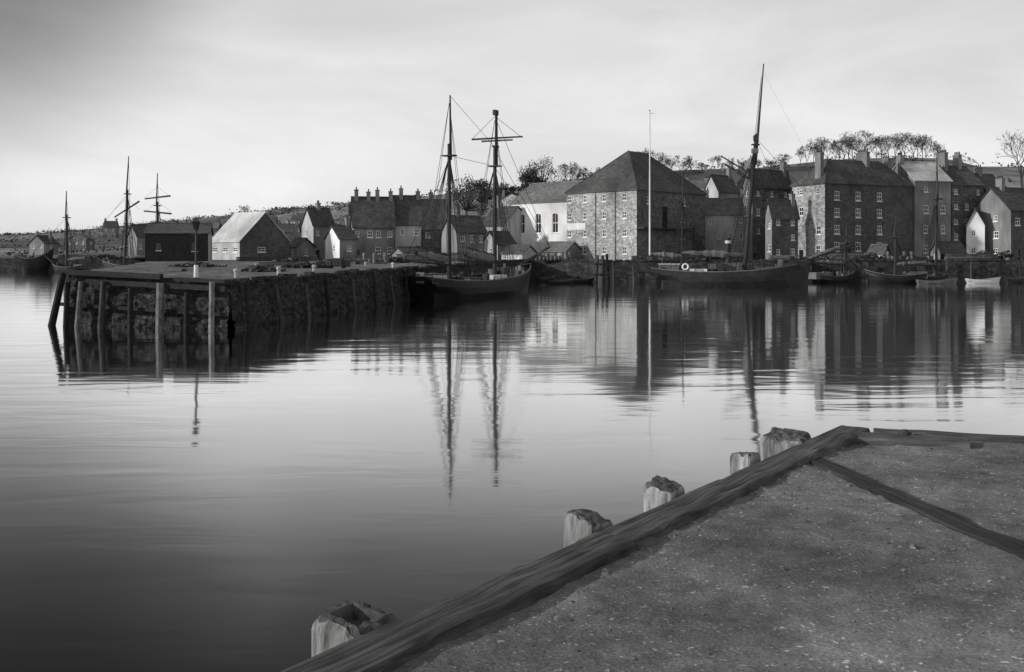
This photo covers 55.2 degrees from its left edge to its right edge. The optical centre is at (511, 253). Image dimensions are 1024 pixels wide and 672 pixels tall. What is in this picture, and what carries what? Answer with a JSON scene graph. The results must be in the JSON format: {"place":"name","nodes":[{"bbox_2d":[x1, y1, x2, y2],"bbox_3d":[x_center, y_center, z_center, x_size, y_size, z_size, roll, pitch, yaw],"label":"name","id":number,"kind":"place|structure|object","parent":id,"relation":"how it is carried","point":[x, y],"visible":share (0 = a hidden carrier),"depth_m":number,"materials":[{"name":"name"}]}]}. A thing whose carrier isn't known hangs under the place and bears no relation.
{"place":"outdoors","nodes":[
{"label":"outdoors","id":0,"kind":"place"},
{"bbox_2d":[143,222,213,261],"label":"tarred shed","id":1,"kind":"structure","parent":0,"point":[169,241],"depth_m":181.98,"materials":[{"name":"wood"}]},
{"bbox_2d":[440,204,487,259],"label":"cottage","id":2,"kind":"structure","parent":0,"point":[470,222],"depth_m":227.66,"materials":[{"name":"paint"}]},
{"bbox_2d":[0,271,1023,671],"bbox_3d":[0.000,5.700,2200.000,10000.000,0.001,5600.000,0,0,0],"label":"water","id":3,"kind":"structure","parent":0,"point":[254,499],"depth_m":32.26,"materials":[{"name":"grey liquid"}]},
{"bbox_2d":[14,247,53,271],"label":"moored hulk","id":4,"kind":"object","parent":3,"relation":"on","point":[40,263],"visible":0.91,"depth_m":299.14,"materials":[{"name":"paint"}]},
{"bbox_2d":[36,191,87,271],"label":"moored smack","id":5,"kind":"object","parent":3,"relation":"on","point":[57,266],"visible":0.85,"depth_m":292.93,"materials":[{"name":"paint"}]},
{"bbox_2d":[81,156,171,267],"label":"moored schooner","id":6,"kind":"object","parent":3,"relation":"on","point":[108,263],"visible":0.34,"depth_m":286.52,"materials":[{"name":"paint"}]},
{"bbox_2d":[48,259,531,330],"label":"stone pier","id":7,"kind":"structure","parent":3,"relation":"in","point":[121,296],"depth_m":77.30,"materials":[{"name":"grey stone"}]},
{"bbox_2d":[192,217,199,277],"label":"street lamp","id":8,"kind":"object","parent":7,"relation":"on","point":[195,222],"visible":0.96,"depth_m":76.11,"materials":[{"name":"metal"}]},
{"bbox_2d":[165,261,227,266],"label":"rubble heap","id":9,"kind":"object","parent":7,"relation":"on","point":[191,264],"visible":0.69,"depth_m":118.81,"materials":[{"name":"grey stone"}]},
{"bbox_2d":[241,264,285,271],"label":"rubble heap","id":10,"kind":"object","parent":7,"relation":"on","point":[261,268],"visible":0.96,"depth_m":98.88,"materials":[{"name":"grey stone"}]},
{"bbox_2d":[270,257,314,261],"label":"rubble heap","id":11,"kind":"object","parent":7,"relation":"on","point":[294,259],"visible":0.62,"depth_m":174.06,"materials":[{"name":"grey stone"}]},
{"bbox_2d":[282,262,345,267],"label":"rubble heap","id":12,"kind":"object","parent":7,"relation":"on","point":[302,265],"visible":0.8,"depth_m":119.33,"materials":[{"name":"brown stone"}]},
{"bbox_2d":[317,258,350,266],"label":"crates","id":13,"kind":"object","parent":7,"relation":"on","point":[337,262],"visible":0.77,"depth_m":127.56,"materials":[{"name":"grey wood"}]},
{"bbox_2d":[357,253,387,263],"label":"barrels","id":14,"kind":"object","parent":7,"relation":"on","point":[374,261],"visible":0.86,"depth_m":149.88,"materials":[{"name":"grey wood"}]},
{"bbox_2d":[377,256,415,262],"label":"rubble heap","id":15,"kind":"object","parent":7,"relation":"on","point":[391,259],"visible":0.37,"depth_m":164.04,"materials":[{"name":"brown stone"}]},
{"bbox_2d":[403,95,549,300],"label":"topsail schooner","id":16,"kind":"object","parent":3,"relation":"on","point":[499,281],"visible":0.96,"depth_m":123.94,"materials":[{"name":"paint"}]},
{"bbox_2d":[594,254,610,282],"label":"mooring dolphin","id":17,"kind":"object","parent":3,"relation":"in","point":[602,274],"visible":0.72,"depth_m":189.74},
{"bbox_2d":[280,425,1023,671],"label":"timber edged quay","id":18,"kind":"structure","parent":3,"relation":"in","point":[714,574],"depth_m":4.55,"materials":[{"name":"concrete"}]},
{"bbox_2d":[407,447,1023,671],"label":"gravel","id":19,"kind":"structure","parent":18,"relation":"on","point":[913,546],"depth_m":4.76,"materials":[{"name":"grey gravel"}]},
{"bbox_2d":[642,64,854,285],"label":"steam ketch","id":20,"kind":"object","parent":3,"relation":"on","point":[729,273],"visible":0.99,"depth_m":173.40,"materials":[{"name":"paint"}]},
{"bbox_2d":[808,226,884,282],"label":"fishing smack","id":21,"kind":"object","parent":3,"relation":"on","point":[845,276],"visible":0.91,"depth_m":191.73,"materials":[{"name":"paint"}]},
{"bbox_2d":[827,216,927,282],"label":"fishing smack","id":22,"kind":"object","parent":3,"relation":"on","point":[885,276],"visible":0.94,"depth_m":190.54,"materials":[{"name":"paint"}]},
{"bbox_2d":[915,278,957,283],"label":"rowing boat","id":23,"kind":"object","parent":3,"relation":"on","point":[950,281],"visible":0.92,"depth_m":182.70,"materials":[{"name":"paint"}]},
{"bbox_2d":[906,158,974,279],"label":"fishing smack","id":24,"kind":"object","parent":3,"relation":"on","point":[939,276],"visible":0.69,"depth_m":194.75,"materials":[{"name":"paint"}]},
{"bbox_2d":[965,277,999,282],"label":"rowing boat","id":25,"kind":"object","parent":3,"relation":"on","point":[988,280],"visible":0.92,"depth_m":185.67,"materials":[{"name":"white paint"}]},
{"bbox_2d":[0,158,1023,270],"bbox_3d":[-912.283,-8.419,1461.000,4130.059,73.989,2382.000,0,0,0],"label":"hill terrain","id":26,"kind":"structure","parent":0,"point":[11,263],"depth_m":441.45,"materials":[{"name":"plant"}]},
{"bbox_2d":[28,230,58,254],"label":"hillside cottage","id":27,"kind":"structure","parent":26,"relation":"on","point":[50,242],"depth_m":413.11,"materials":[{"name":"stone"}]},
{"bbox_2d":[68,230,94,251],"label":"hillside cottage","id":28,"kind":"structure","parent":26,"relation":"on","point":[80,241],"depth_m":475.80,"materials":[{"name":"stone"}]},
{"bbox_2d":[102,219,118,236],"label":"hillside cottage","id":29,"kind":"structure","parent":26,"relation":"on","point":[110,228],"depth_m":578.31,"materials":[{"name":"stone"}]},
{"bbox_2d":[193,218,221,236],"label":"hillside cottage","id":30,"kind":"structure","parent":26,"relation":"on","point":[217,225],"depth_m":473.50,"materials":[{"name":"stone"}]},
{"bbox_2d":[272,218,300,231],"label":"hillside cottage","id":31,"kind":"structure","parent":26,"relation":"on","point":[292,227],"depth_m":375.57,"materials":[{"name":"stone"}]},
{"bbox_2d":[281,226,301,240],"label":"hillside cottage","id":32,"kind":"structure","parent":26,"relation":"on","point":[291,236],"depth_m":329.15,"materials":[{"name":"stone"}]},
{"bbox_2d":[444,174,489,214],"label":"evergreen tree","id":33,"kind":"object","parent":26,"relation":"on","point":[466,206],"visible":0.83,"depth_m":378.62,"materials":[{"name":"black plant"}]},
{"bbox_2d":[465,178,492,214],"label":"evergreen tree","id":34,"kind":"object","parent":26,"relation":"on","point":[486,188],"visible":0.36,"depth_m":398.48,"materials":[{"name":"black plant"}]},
{"bbox_2d":[497,182,518,197],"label":"evergreen tree","id":35,"kind":"object","parent":26,"relation":"on","point":[512,188],"visible":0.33,"depth_m":398.18,"materials":[{"name":"black plant"}]},
{"bbox_2d":[501,190,518,205],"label":"hillside cottage","id":36,"kind":"structure","parent":26,"relation":"on","point":[510,197],"depth_m":389.12,"materials":[{"name":"paint"}]},
{"bbox_2d":[0,152,1022,259],"bbox_3d":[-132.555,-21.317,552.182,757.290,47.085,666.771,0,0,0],"label":"hedgerows","id":37,"kind":"object","parent":26,"relation":"on","point":[333,203],"visible":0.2,"depth_m":517.82,"materials":[{"name":"black plant"}]},
{"bbox_2d":[517,168,540,191],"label":"evergreen tree","id":38,"kind":"object","parent":26,"relation":"on","point":[525,182],"visible":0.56,"depth_m":398.16,"materials":[{"name":"black plant"}]},
{"bbox_2d":[517,155,566,185],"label":"bare trees","id":39,"kind":"object","parent":26,"relation":"on","point":[533,170],"visible":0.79,"depth_m":397.30,"materials":[{"name":"black plant"}]},
{"bbox_2d":[552,162,599,180],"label":"row of bare trees","id":40,"kind":"object","parent":26,"relation":"on","point":[571,171],"visible":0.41,"depth_m":418.95,"materials":[{"name":"black plant"}]},
{"bbox_2d":[685,176,707,189],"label":"hillside cottage","id":41,"kind":"structure","parent":26,"relation":"on","point":[700,184],"depth_m":382.87,"materials":[{"name":"stone"}]},
{"bbox_2d":[703,164,724,179],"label":"hillside cottage","id":42,"kind":"structure","parent":26,"relation":"on","point":[707,173],"depth_m":395.44,"materials":[{"name":"stone"}]},
{"bbox_2d":[638,148,792,173],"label":"row of bare trees","id":43,"kind":"object","parent":26,"relation":"on","point":[690,160],"visible":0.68,"depth_m":430.66,"materials":[{"name":"black plant"}]},
{"bbox_2d":[795,130,944,162],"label":"row of bare trees","id":44,"kind":"object","parent":26,"relation":"on","point":[850,141],"visible":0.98,"depth_m":456.68,"materials":[{"name":"grey plant"}]},
{"bbox_2d":[994,130,1023,187],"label":"bare tree","id":45,"kind":"object","parent":26,"relation":"on","point":[1021,173],"visible":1,"depth_m":403.10,"materials":[{"name":"black plant"}]},
{"bbox_2d":[0,0,1023,234],"label":"sky","id":46,"kind":"structure","parent":0,"point":[233,104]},
{"bbox_2d":[48,258,1023,281],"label":"harbour quay","id":47,"kind":"structure","parent":0,"point":[621,270],"depth_m":198.99,"materials":[{"name":"grey stone"}]},
{"bbox_2d":[81,254,123,258],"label":"rubble heap","id":48,"kind":"object","parent":47,"relation":"on","point":[104,256],"visible":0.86,"depth_m":294.15,"materials":[{"name":"stone"}]},
{"bbox_2d":[127,224,147,255],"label":"net store","id":49,"kind":"structure","parent":47,"relation":"on","point":[139,235],"depth_m":296.72,"materials":[{"name":"stone"}]},
{"bbox_2d":[212,211,290,259],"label":"boat shed","id":50,"kind":"object","parent":47,"relation":"on","point":[252,234],"visible":0.95,"depth_m":230.35,"materials":[{"name":"wood"}]},
{"bbox_2d":[236,257,272,260],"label":"timber stack","id":51,"kind":"object","parent":47,"relation":"on","point":[254,258],"visible":0.88,"depth_m":188.99,"materials":[{"name":"grey wood"}]},
{"bbox_2d":[289,237,316,258],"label":"shed","id":52,"kind":"structure","parent":47,"relation":"on","point":[304,246],"depth_m":240.26,"materials":[{"name":"stone"}]},
{"bbox_2d":[300,200,335,258],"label":"cottage","id":53,"kind":"structure","parent":47,"relation":"on","point":[317,222],"depth_m":247.01,"materials":[{"name":"paint"}]},
{"bbox_2d":[323,215,358,259],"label":"whitewashed cottage","id":54,"kind":"structure","parent":47,"relation":"on","point":[340,241],"depth_m":230.58,"materials":[{"name":"paint"}]},
{"bbox_2d":[342,255,388,260],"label":"timber stack","id":55,"kind":"object","parent":47,"relation":"on","point":[353,257],"visible":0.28,"depth_m":184.14,"materials":[{"name":"grey wood"}]},
{"bbox_2d":[353,228,393,256],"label":"side walls","id":56,"kind":"structure","parent":47,"relation":"on","point":[365,244],"depth_m":237.00,"materials":[{"name":"grey paint"}]},
{"bbox_2d":[350,196,395,228],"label":"roof","id":57,"kind":"structure","parent":56,"relation":"on","point":[373,213],"depth_m":239.15,"materials":[{"name":"stone"}]},
{"bbox_2d":[354,187,392,200],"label":"chimneys","id":58,"kind":"object","parent":57,"relation":"on","point":[368,193],"visible":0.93,"depth_m":241.27,"materials":[{"name":"stone"}]},
{"bbox_2d":[355,231,392,254],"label":"window frames","id":59,"kind":"structure","parent":56,"relation":"attached to","point":[378,237],"depth_m":237.38,"materials":[{"name":"paint"}]},
{"bbox_2d":[356,231,391,254],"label":"windows","id":60,"kind":"structure","parent":56,"relation":"attached to","point":[370,235],"depth_m":237.38,"materials":[{"name":"grey glass"}]},
{"bbox_2d":[395,226,420,247],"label":"side walls","id":61,"kind":"structure","parent":47,"relation":"on","point":[407,239],"depth_m":240.13,"materials":[{"name":"grey paint"}]},
{"bbox_2d":[390,246,427,256],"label":"shed","id":62,"kind":"structure","parent":47,"relation":"on","point":[401,250],"depth_m":219.49,"materials":[{"name":"stone"}]},
{"bbox_2d":[396,254,425,260],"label":"timber stack","id":63,"kind":"object","parent":47,"relation":"on","point":[412,257],"visible":0.33,"depth_m":189.29,"materials":[{"name":"grey wood"}]},
{"bbox_2d":[422,230,440,251],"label":"side walls","id":64,"kind":"structure","parent":47,"relation":"on","point":[436,241],"depth_m":242.60,"materials":[{"name":"stone"}]},
{"bbox_2d":[421,199,446,229],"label":"roof","id":65,"kind":"structure","parent":64,"relation":"on","point":[426,221],"depth_m":245.00,"materials":[{"name":"stone"}]},
{"bbox_2d":[483,231,517,259],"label":"gabled store","id":66,"kind":"structure","parent":47,"relation":"on","point":[488,240],"depth_m":226.31,"materials":[{"name":"stone"}]},
{"bbox_2d":[482,194,521,243],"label":"rendered cottage","id":67,"kind":"structure","parent":47,"relation":"on","point":[514,217],"depth_m":240.15,"materials":[{"name":"paint"}]},
{"bbox_2d":[499,244,537,259],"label":"shed","id":68,"kind":"structure","parent":47,"relation":"on","point":[523,251],"depth_m":218.16,"materials":[{"name":"stone"}]},
{"bbox_2d":[509,180,582,243],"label":"house","id":69,"kind":"structure","parent":47,"relation":"on","point":[548,200],"depth_m":238.38,"materials":[{"name":"paint"}]},
{"bbox_2d":[522,214,557,232],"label":"windows","id":70,"kind":"structure","parent":69,"relation":"in","point":[523,217],"depth_m":237.97,"materials":[{"name":"black glass"}]},
{"bbox_2d":[535,252,570,259],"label":"barrels","id":71,"kind":"object","parent":47,"relation":"on","point":[555,257],"visible":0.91,"depth_m":211.70,"materials":[{"name":"grey wood"}]},
{"bbox_2d":[531,241,581,259],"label":"lean to shed","id":72,"kind":"object","parent":47,"relation":"on","point":[574,248],"visible":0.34,"depth_m":222.12,"materials":[{"name":"stone"}]},
{"bbox_2d":[631,256,668,260],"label":"crates","id":73,"kind":"object","parent":47,"relation":"on","point":[634,258],"visible":0.75,"depth_m":202.45,"materials":[{"name":"grey wood"}]},
{"bbox_2d":[649,110,654,254],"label":"flagpole","id":74,"kind":"object","parent":47,"relation":"on","point":[649,191],"visible":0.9,"depth_m":203.89,"materials":[{"name":"metal"}]},
{"bbox_2d":[706,177,717,197],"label":"walls","id":75,"kind":"structure","parent":47,"relation":"on","point":[712,189],"depth_m":263.73,"materials":[{"name":"white paint"}]},
{"bbox_2d":[703,185,742,259],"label":"quayside inn","id":76,"kind":"structure","parent":47,"relation":"on","point":[720,215],"depth_m":236.53,"materials":[{"name":"stone"}]},
{"bbox_2d":[718,192,737,197],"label":"side walls","id":77,"kind":"structure","parent":47,"relation":"on","point":[726,195],"depth_m":264.02,"materials":[{"name":"grey paint"}]},
{"bbox_2d":[704,174,739,193],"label":"roof","id":78,"kind":"structure","parent":77,"relation":"on","point":[724,183],"depth_m":264.96,"materials":[{"name":"stone"}]},
{"bbox_2d":[743,174,751,259],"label":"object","id":79,"kind":"structure","parent":47,"relation":"on","point":[750,245],"depth_m":227.36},
{"bbox_2d":[741,168,791,189],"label":"roof","id":80,"kind":"structure","parent":79,"relation":"on","point":[764,178],"depth_m":229.68,"materials":[{"name":"stone"}]},
{"bbox_2d":[748,155,786,176],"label":"chimneys","id":81,"kind":"object","parent":80,"relation":"on","point":[783,166],"visible":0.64,"depth_m":232.34,"materials":[{"name":"brick"}]},
{"bbox_2d":[752,188,791,259],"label":"side walls","id":82,"kind":"structure","parent":47,"relation":"on","point":[758,202],"depth_m":227.28,"materials":[{"name":"stone"}]},
{"bbox_2d":[763,191,799,258],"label":"quay cottage","id":83,"kind":"structure","parent":47,"relation":"on","point":[781,235],"depth_m":213.28,"materials":[{"name":"stone"}]},
{"bbox_2d":[827,253,872,260],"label":"timber stack","id":84,"kind":"object","parent":47,"relation":"on","point":[848,254],"visible":0.37,"depth_m":203.30,"materials":[{"name":"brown wood"}]},
{"bbox_2d":[790,149,914,259],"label":"brick tenement","id":85,"kind":"structure","parent":47,"relation":"on","point":[871,200],"depth_m":217.22,"materials":[{"name":"brick"}]},
{"bbox_2d":[800,189,880,259],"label":"windows","id":86,"kind":"structure","parent":85,"relation":"in","point":[857,194],"depth_m":215.98,"materials":[{"name":"grey glass"}]},
{"bbox_2d":[798,188,882,251],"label":"window frames","id":87,"kind":"structure","parent":85,"relation":"in","point":[801,192],"depth_m":215.77,"materials":[{"name":"paint"}]},
{"bbox_2d":[843,253,893,260],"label":"rubble heap","id":88,"kind":"object","parent":47,"relation":"on","point":[874,256],"visible":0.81,"depth_m":200.98,"materials":[{"name":"grey stone"}]},
{"bbox_2d":[867,244,890,256],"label":"quay shed","id":89,"kind":"structure","parent":47,"relation":"on","point":[881,249],"depth_m":208.50,"materials":[{"name":"stone"}]},
{"bbox_2d":[894,168,914,255],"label":"walls","id":90,"kind":"structure","parent":47,"relation":"on","point":[905,175],"depth_m":222.52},
{"bbox_2d":[895,152,904,175],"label":"chimneys","id":91,"kind":"object","parent":90,"relation":"on","point":[900,158],"visible":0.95,"depth_m":227.31,"materials":[{"name":"brick"}]},
{"bbox_2d":[892,161,952,181],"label":"roof","id":92,"kind":"structure","parent":90,"relation":"on","point":[920,171],"depth_m":225.59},
{"bbox_2d":[915,181,950,256],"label":"side walls","id":93,"kind":"structure","parent":47,"relation":"on","point":[922,198],"depth_m":222.77,"materials":[{"name":"grey paint"}]},
{"bbox_2d":[923,187,945,253],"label":"window frames","id":94,"kind":"structure","parent":93,"relation":"attached to","point":[925,191],"depth_m":222.74,"materials":[{"name":"paint"}]},
{"bbox_2d":[928,241,967,260],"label":"quay shed","id":95,"kind":"structure","parent":47,"relation":"on","point":[952,247],"depth_m":207.09,"materials":[{"name":"stone"}]},
{"bbox_2d":[935,149,985,247],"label":"stone tenement","id":96,"kind":"structure","parent":47,"relation":"on","point":[967,189],"depth_m":226.62,"materials":[{"name":"stone"}]},
{"bbox_2d":[954,189,979,240],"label":"window frames","id":97,"kind":"structure","parent":96,"relation":"in","point":[955,191],"depth_m":225.69,"materials":[{"name":"paint"}]},
{"bbox_2d":[941,254,997,260],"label":"timber stack","id":98,"kind":"object","parent":47,"relation":"on","point":[969,258],"visible":0.77,"depth_m":202.16,"materials":[{"name":"grey wood"}]},
{"bbox_2d":[964,208,986,256],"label":"gabled warehouse","id":99,"kind":"structure","parent":47,"relation":"on","point":[975,226],"depth_m":222.73,"materials":[{"name":"paint"}]},
{"bbox_2d":[977,189,1010,259],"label":"walls","id":100,"kind":"structure","parent":47,"relation":"on","point":[991,204],"depth_m":222.01,"materials":[{"name":"grey paint"}]},
{"bbox_2d":[976,187,1023,211],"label":"roof","id":101,"kind":"structure","parent":100,"relation":"on","point":[1011,198],"depth_m":222.11,"materials":[{"name":"stone"}]},
{"bbox_2d":[995,175,1005,190],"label":"chimneys","id":102,"kind":"object","parent":101,"relation":"on","point":[1000,182],"visible":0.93,"depth_m":223.41,"materials":[{"name":"brick"}]},
{"bbox_2d":[986,250,1023,260],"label":"rubble heap","id":103,"kind":"object","parent":47,"relation":"on","point":[1017,257],"visible":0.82,"depth_m":203.22,"materials":[{"name":"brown stone"}]},
{"bbox_2d":[1011,211,1023,257],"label":"side walls","id":104,"kind":"structure","parent":47,"relation":"on","point":[1017,237],"depth_m":218.65,"materials":[{"name":"brick"}]},
{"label":"walls","id":105,"kind":"object","parent":47,"relation":"on","visible":0},
{"bbox_2d":[393,195,422,225],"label":"roof","id":106,"kind":"structure","parent":105,"relation":"attached to","point":[408,211],"depth_m":242.31,"materials":[{"name":"tile"}]},
{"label":"side walls","id":107,"kind":"object","parent":47,"relation":"on","visible":0},
{"bbox_2d":[973,173,1005,190],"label":"roof","id":108,"kind":"structure","parent":107,"relation":"on","point":[988,180],"depth_m":234.37,"materials":[{"name":"tile"}]},
{"bbox_2d":[565,150,706,259],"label":"stone warehouse","id":109,"kind":"structure","parent":0,"point":[608,208],"depth_m":220.37,"materials":[{"name":"stone"}]},
{"bbox_2d":[568,194,666,252],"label":"windows","id":110,"kind":"structure","parent":109,"relation":"in","point":[664,209],"depth_m":219.17,"materials":[{"name":"black glass"}]},
{"bbox_2d":[567,193,685,254],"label":"window frames","id":111,"kind":"structure","parent":109,"relation":"in","point":[622,193],"depth_m":218.74,"materials":[{"name":"paint"}]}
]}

